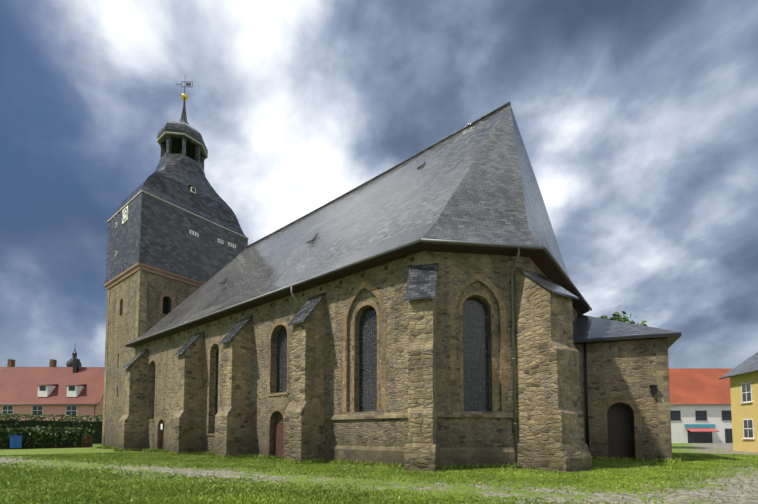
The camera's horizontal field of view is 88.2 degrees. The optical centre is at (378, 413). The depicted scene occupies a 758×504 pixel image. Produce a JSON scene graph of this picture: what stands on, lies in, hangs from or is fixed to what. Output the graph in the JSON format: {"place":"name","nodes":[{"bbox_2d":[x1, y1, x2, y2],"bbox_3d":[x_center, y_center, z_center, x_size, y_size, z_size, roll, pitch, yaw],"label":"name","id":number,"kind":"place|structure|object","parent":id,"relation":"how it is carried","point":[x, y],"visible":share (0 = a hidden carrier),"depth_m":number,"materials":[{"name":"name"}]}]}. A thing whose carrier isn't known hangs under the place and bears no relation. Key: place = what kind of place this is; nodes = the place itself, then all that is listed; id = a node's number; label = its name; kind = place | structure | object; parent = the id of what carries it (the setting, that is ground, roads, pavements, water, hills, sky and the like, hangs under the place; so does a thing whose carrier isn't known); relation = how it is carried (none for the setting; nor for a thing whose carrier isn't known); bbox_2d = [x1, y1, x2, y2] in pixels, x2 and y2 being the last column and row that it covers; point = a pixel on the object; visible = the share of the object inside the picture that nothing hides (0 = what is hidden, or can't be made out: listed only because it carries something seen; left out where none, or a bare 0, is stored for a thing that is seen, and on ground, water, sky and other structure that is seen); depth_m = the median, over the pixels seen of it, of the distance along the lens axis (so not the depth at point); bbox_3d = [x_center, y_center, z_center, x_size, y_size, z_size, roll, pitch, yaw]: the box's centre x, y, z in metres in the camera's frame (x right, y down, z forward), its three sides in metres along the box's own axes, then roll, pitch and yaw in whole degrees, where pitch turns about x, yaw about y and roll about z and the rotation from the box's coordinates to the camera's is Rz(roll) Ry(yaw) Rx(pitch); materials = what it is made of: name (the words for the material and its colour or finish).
{"place":"outdoors","nodes":[
{"label":"outdoors","id":0,"kind":"place"},
{"bbox_2d":[2,405,76,415],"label":"house windows","id":1,"kind":"structure","parent":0,"point":[41,408],"depth_m":56.84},
{"bbox_2d":[163,297,168,313],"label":"window","id":2,"kind":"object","parent":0,"point":[165,305],"visible":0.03,"depth_m":35.10,"materials":[{"name":"black glass"}]},
{"bbox_2d":[115,186,235,255],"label":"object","id":3,"kind":"object","parent":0,"point":[124,216],"depth_m":36.48,"materials":[{"name":"white wood"}]},
{"bbox_2d":[162,138,202,159],"bbox_3d":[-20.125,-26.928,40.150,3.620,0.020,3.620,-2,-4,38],"label":"lantern openings","id":4,"kind":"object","parent":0,"point":[177,147],"depth_m":39.62,"materials":[{"name":"black"}]},
{"bbox_2d":[0,443,757,503],"bbox_3d":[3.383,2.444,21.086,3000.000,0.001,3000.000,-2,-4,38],"label":"ground","id":5,"kind":"structure","parent":0,"point":[684,497],"depth_m":10.53,"materials":[{"name":"green plant"}]},
{"bbox_2d":[9,435,22,447],"bbox_3d":[-31.576,2.464,33.980,0.660,1.070,0.760,-2,-4,38],"label":"bin","id":6,"kind":"object","parent":5,"relation":"on","point":[15,441],"visible":0.96,"depth_m":33.80,"materials":[{"name":"blue plastic"}]},
{"bbox_2d":[0,428,48,447],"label":"hedge","id":7,"kind":"object","parent":5,"relation":"on","point":[14,431],"depth_m":34.56,"materials":[{"name":"green plant"}]},
{"bbox_2d":[0,435,92,448],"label":"garden wall","id":8,"kind":"structure","parent":5,"relation":"on","point":[88,438],"depth_m":38.33,"materials":[{"name":"brick"}]},
{"bbox_2d":[0,413,102,443],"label":"shrub","id":9,"kind":"object","parent":5,"relation":"on","point":[96,435],"depth_m":45.15,"materials":[{"name":"plant"}]},
{"bbox_2d":[0,398,102,420],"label":"pink house walls","id":10,"kind":"structure","parent":5,"relation":"on","point":[84,410],"depth_m":56.91,"materials":[{"name":"paint"}]},
{"bbox_2d":[0,367,104,403],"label":"house roof","id":11,"kind":"structure","parent":10,"relation":"on","point":[18,385],"depth_m":59.22,"materials":[{"name":"red tile"}]},
{"bbox_2d":[7,359,56,366],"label":"chimneys","id":12,"kind":"object","parent":11,"relation":"on","point":[52,363],"visible":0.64,"depth_m":61.68,"materials":[{"name":"brown brick"}]},
{"bbox_2d":[0,404,97,420],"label":"pink house gutters","id":13,"kind":"object","parent":11,"relation":"attached to","point":[54,404],"visible":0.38,"depth_m":56.43,"materials":[{"name":"metal"}]},
{"bbox_2d":[38,385,83,396],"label":"dormers","id":14,"kind":"object","parent":11,"relation":"on","point":[50,389],"visible":0.43,"depth_m":57.38,"materials":[{"name":"white paint"}]},
{"bbox_2d":[39,386,74,390],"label":"dormer windows","id":15,"kind":"structure","parent":14,"relation":"in","point":[43,388],"depth_m":57.34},
{"bbox_2d":[40,384,86,385],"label":"dormer roofs","id":16,"kind":"structure","parent":14,"relation":"on","point":[65,385],"depth_m":57.97,"materials":[{"name":"red tile"}]},
{"bbox_2d":[66,348,81,366],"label":"turret","id":17,"kind":"object","parent":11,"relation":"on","point":[69,362],"visible":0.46,"depth_m":72.74,"materials":[{"name":"stone"}]},
{"bbox_2d":[72,359,79,372],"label":"chimney","id":18,"kind":"object","parent":11,"relation":"on","point":[76,364],"visible":0.79,"depth_m":60.90,"materials":[{"name":"black metal"}]},
{"bbox_2d":[16,427,96,447],"bbox_3d":[-30.450,2.271,37.120,3.703,2.053,6.533,-2,-4,38],"label":"hedge","id":19,"kind":"object","parent":5,"relation":"on","point":[68,429],"depth_m":36.72,"materials":[{"name":"green plant"}]},
{"bbox_2d":[104,273,198,446],"bbox_3d":[-20.125,-4.349,38.966,7.560,15.800,10.000,-2,-4,38],"label":"tower shaft","id":20,"kind":"object","parent":5,"relation":"on","point":[122,315],"visible":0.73,"depth_m":35.08,"materials":[{"name":"brown stone"}]},
{"bbox_2d":[102,270,147,445],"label":"corner quoins","id":21,"kind":"object","parent":20,"relation":"attached to","point":[141,304],"visible":0.08,"depth_m":33.26,"materials":[{"name":"beige stone"}]},
{"bbox_2d":[104,262,204,289],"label":"tower cornice","id":22,"kind":"structure","parent":20,"relation":"attached to","point":[126,274],"depth_m":34.94,"materials":[{"name":"brown stone"}]},
{"bbox_2d":[160,293,174,312],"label":"tower frames","id":23,"kind":"structure","parent":20,"relation":"attached to","point":[161,300],"depth_m":34.52,"materials":[{"name":"stone"}]},
{"bbox_2d":[104,156,247,283],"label":"slate tower cladding","id":24,"kind":"structure","parent":20,"relation":"on","point":[152,231],"depth_m":36.30,"materials":[{"name":"grey stone"}]},
{"bbox_2d":[107,190,248,238],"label":"tower roof trim","id":25,"kind":"structure","parent":24,"relation":"attached to","point":[178,207],"depth_m":36.19,"materials":[{"name":"grey metal"}]},
{"bbox_2d":[157,99,207,174],"bbox_3d":[-20.125,-28.716,40.243,4.300,7.800,4.300,-2,-4,38],"label":"lantern cupola","id":26,"kind":"object","parent":24,"relation":"on","point":[181,125],"visible":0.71,"depth_m":38.64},
{"bbox_2d":[157,131,207,159],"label":"lantern cornice","id":27,"kind":"structure","parent":26,"relation":"attached to","point":[176,133],"depth_m":38.51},
{"bbox_2d":[176,81,192,92],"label":"weather vane","id":28,"kind":"object","parent":26,"relation":"on","point":[188,84],"visible":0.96,"depth_m":40.52,"materials":[{"name":"grey metal"}]},
{"bbox_2d":[181,93,187,100],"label":"gold ball","id":29,"kind":"object","parent":26,"relation":"on","point":[184,96],"visible":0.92,"depth_m":40.27,"materials":[{"name":"orange"}]},
{"bbox_2d":[136,251,576,456],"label":"church walls","id":30,"kind":"structure","parent":5,"relation":"on","point":[455,270],"depth_m":17.39,"materials":[{"name":"brown stone"}]},
{"bbox_2d":[146,393,288,435],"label":"window sills","id":31,"kind":"structure","parent":30,"relation":"attached to","point":[268,395],"depth_m":20.95,"materials":[{"name":"stone"}]},
{"bbox_2d":[161,412,283,455],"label":"church doors","id":32,"kind":"structure","parent":30,"relation":"in","point":[278,433],"depth_m":21.11,"materials":[{"name":"brown wood"}]},
{"bbox_2d":[140,257,413,348],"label":"corbels","id":33,"kind":"object","parent":30,"relation":"attached to","point":[362,275],"visible":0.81,"depth_m":20.62,"materials":[{"name":"stone"}]},
{"bbox_2d":[153,298,488,418],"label":"church windows","id":34,"kind":"structure","parent":30,"relation":"in","point":[475,360],"depth_m":16.18,"materials":[{"name":"grey glass"}]},
{"bbox_2d":[146,272,507,455],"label":"window surrounds","id":35,"kind":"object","parent":30,"relation":"attached to","point":[465,283],"depth_m":16.46,"materials":[{"name":"brown stone"}]},
{"bbox_2d":[122,263,578,368],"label":"buttress caps","id":36,"kind":"object","parent":30,"relation":"attached to","point":[422,282],"visible":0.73,"depth_m":15.35,"materials":[{"name":"stone"}]},
{"bbox_2d":[118,260,591,471],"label":"buttresses","id":37,"kind":"structure","parent":30,"relation":"attached to","point":[550,426],"depth_m":15.37,"materials":[{"name":"brown stone"}]},
{"bbox_2d":[125,104,589,347],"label":"roof","id":38,"kind":"structure","parent":30,"relation":"on","point":[476,182],"depth_m":19.80,"materials":[{"name":"stone"}]},
{"bbox_2d":[220,161,425,283],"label":"roof vents","id":39,"kind":"object","parent":38,"relation":"on","point":[312,237],"visible":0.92,"depth_m":24.16,"materials":[{"name":"silver metal"}]},
{"bbox_2d":[123,238,591,345],"bbox_3d":[-5.819,-6.152,22.527,35.172,0.120,11.062,-1,-3,16],"label":"gutter","id":40,"kind":"object","parent":38,"relation":"attached to","point":[545,248],"visible":1,"depth_m":16.80,"materials":[{"name":"silver metal"}]},
{"bbox_2d":[246,101,510,247],"bbox_3d":[-2.537,-15.800,28.176,24.134,0.807,0.170,-2,-4,38],"label":"ridge cap","id":41,"kind":"object","parent":38,"relation":"on","point":[445,138],"visible":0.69,"depth_m":25.31,"materials":[{"name":"metal"}]},
{"bbox_2d":[291,247,519,464],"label":"downpipes","id":42,"kind":"object","parent":30,"relation":"attached to","point":[513,353],"visible":0.92,"depth_m":15.56,"materials":[{"name":"silver metal"}]},
{"bbox_2d":[367,414,487,417],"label":"window sills","id":43,"kind":"structure","parent":30,"relation":"attached to","point":[462,417],"depth_m":15.38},
{"bbox_2d":[0,446,757,503],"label":"grass","id":44,"kind":"structure","parent":5,"relation":"on","point":[247,495],"depth_m":11.38,"materials":[{"name":"green plant"}]},
{"bbox_2d":[84,448,697,471],"bbox_3d":[-6.661,2.568,23.529,47.161,0.001,14.186,-1,-3,17],"label":"dirt strip","id":45,"kind":"object","parent":5,"relation":"on","point":[341,464],"visible":0.17,"depth_m":18.18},
{"bbox_2d":[323,411,517,467],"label":"choir courses","id":46,"kind":"object","parent":5,"relation":"on","point":[493,456],"visible":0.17,"depth_m":15.51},
{"bbox_2d":[573,339,658,460],"bbox_3d":[13.249,-0.442,21.812,4.870,6.200,8.181,-2,-4,38],"label":"annex","id":47,"kind":"object","parent":5,"relation":"on","point":[623,368],"visible":0.33,"depth_m":19.18,"materials":[{"name":"stone"}]},
{"bbox_2d":[584,343,589,451],"bbox_3d":[10.364,-0.664,19.486,0.120,5.800,0.120,-2,-4,38],"label":"downspout","id":48,"kind":"object","parent":47,"relation":"attached to","point":[586,390],"visible":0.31,"depth_m":19.46,"materials":[{"name":"black metal"}]},
{"bbox_2d":[607,403,631,457],"bbox_3d":[11.947,0.860,19.528,1.210,2.820,0.001,-1,-3,18],"label":"annex door","id":49,"kind":"structure","parent":47,"relation":"in","point":[619,430],"depth_m":19.51,"materials":[{"name":"brown wood"}]},
{"bbox_2d":[600,396,642,458],"bbox_3d":[11.789,0.685,19.046,1.750,3.060,0.001,-1,-3,18],"label":"door surround","id":50,"kind":"object","parent":47,"relation":"attached to","point":[607,404],"visible":0.95,"depth_m":19.09,"materials":[{"name":"brown stone"}]},
{"bbox_2d":[573,314,680,347],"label":"annex roof","id":51,"kind":"structure","parent":47,"relation":"on","point":[588,329],"depth_m":19.55,"materials":[{"name":"grey stone"}]},
{"bbox_2d":[649,385,657,393],"bbox_3d":[13.071,-1.145,18.619,0.280,0.390,0.320,-1,-3,18],"label":"wall lantern","id":52,"kind":"object","parent":47,"relation":"attached to","point":[653,389],"visible":0.98,"depth_m":18.51,"materials":[{"name":"black metal"}]},
{"bbox_2d":[655,338,671,459],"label":"corner quoins","id":53,"kind":"object","parent":47,"relation":"attached to","point":[663,400],"visible":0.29,"depth_m":18.56,"materials":[{"name":"beige stone"}]},
{"bbox_2d":[598,311,646,325],"bbox_3d":[21.762,-3.235,36.842,9.038,12.785,7.404,-2,-4,38],"label":"tree","id":54,"kind":"object","parent":5,"relation":"on","point":[616,316],"visible":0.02,"depth_m":35.87,"materials":[{"name":"green plant"}]},
{"bbox_2d":[670,405,731,442],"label":"white house walls","id":55,"kind":"structure","parent":5,"relation":"on","point":[679,432],"depth_m":56.51,"materials":[{"name":"white paint"}]},
{"bbox_2d":[684,424,714,427],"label":"shop sign","id":56,"kind":"object","parent":55,"relation":"attached to","point":[699,425],"visible":1,"depth_m":56.37,"materials":[{"name":"teal"}]},
{"bbox_2d":[669,368,733,403],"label":"roof","id":57,"kind":"structure","parent":55,"relation":"on","point":[697,386],"depth_m":58.91,"materials":[{"name":"tile"}]},
{"bbox_2d":[670,404,730,404],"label":"white house gutters","id":58,"kind":"object","parent":57,"relation":"attached to","point":[700,404],"visible":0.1,"depth_m":56.10,"materials":[{"name":"metal"}]},
{"bbox_2d":[671,411,731,442],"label":"window frames","id":59,"kind":"structure","parent":55,"relation":"attached to","point":[705,419],"depth_m":56.51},
{"bbox_2d":[686,428,719,431],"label":"awning","id":60,"kind":"object","parent":55,"relation":"attached to","point":[702,429],"visible":1,"depth_m":55.78,"materials":[{"name":"red"}]},
{"bbox_2d":[730,372,757,451],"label":"yellow house walls","id":61,"kind":"structure","parent":5,"relation":"on","point":[740,412],"depth_m":29.72,"materials":[{"name":"yellow paint"}]},
{"bbox_2d":[722,352,757,378],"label":"roof","id":62,"kind":"structure","parent":61,"relation":"on","point":[750,364],"depth_m":30.12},
{"bbox_2d":[719,369,757,378],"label":"yellow house gutters","id":63,"kind":"object","parent":62,"relation":"attached to","point":[738,374],"visible":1,"depth_m":29.25,"materials":[{"name":"metal"}]},
{"bbox_2d":[740,382,754,438],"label":"window frames","id":64,"kind":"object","parent":61,"relation":"attached to","point":[746,401],"visible":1,"depth_m":29.10,"materials":[{"name":"white wood"}]},
{"bbox_2d":[0,0,757,367],"label":"sky","id":65,"kind":"structure","parent":0,"point":[637,120],"materials":[{"name":"blue"}]}
]}

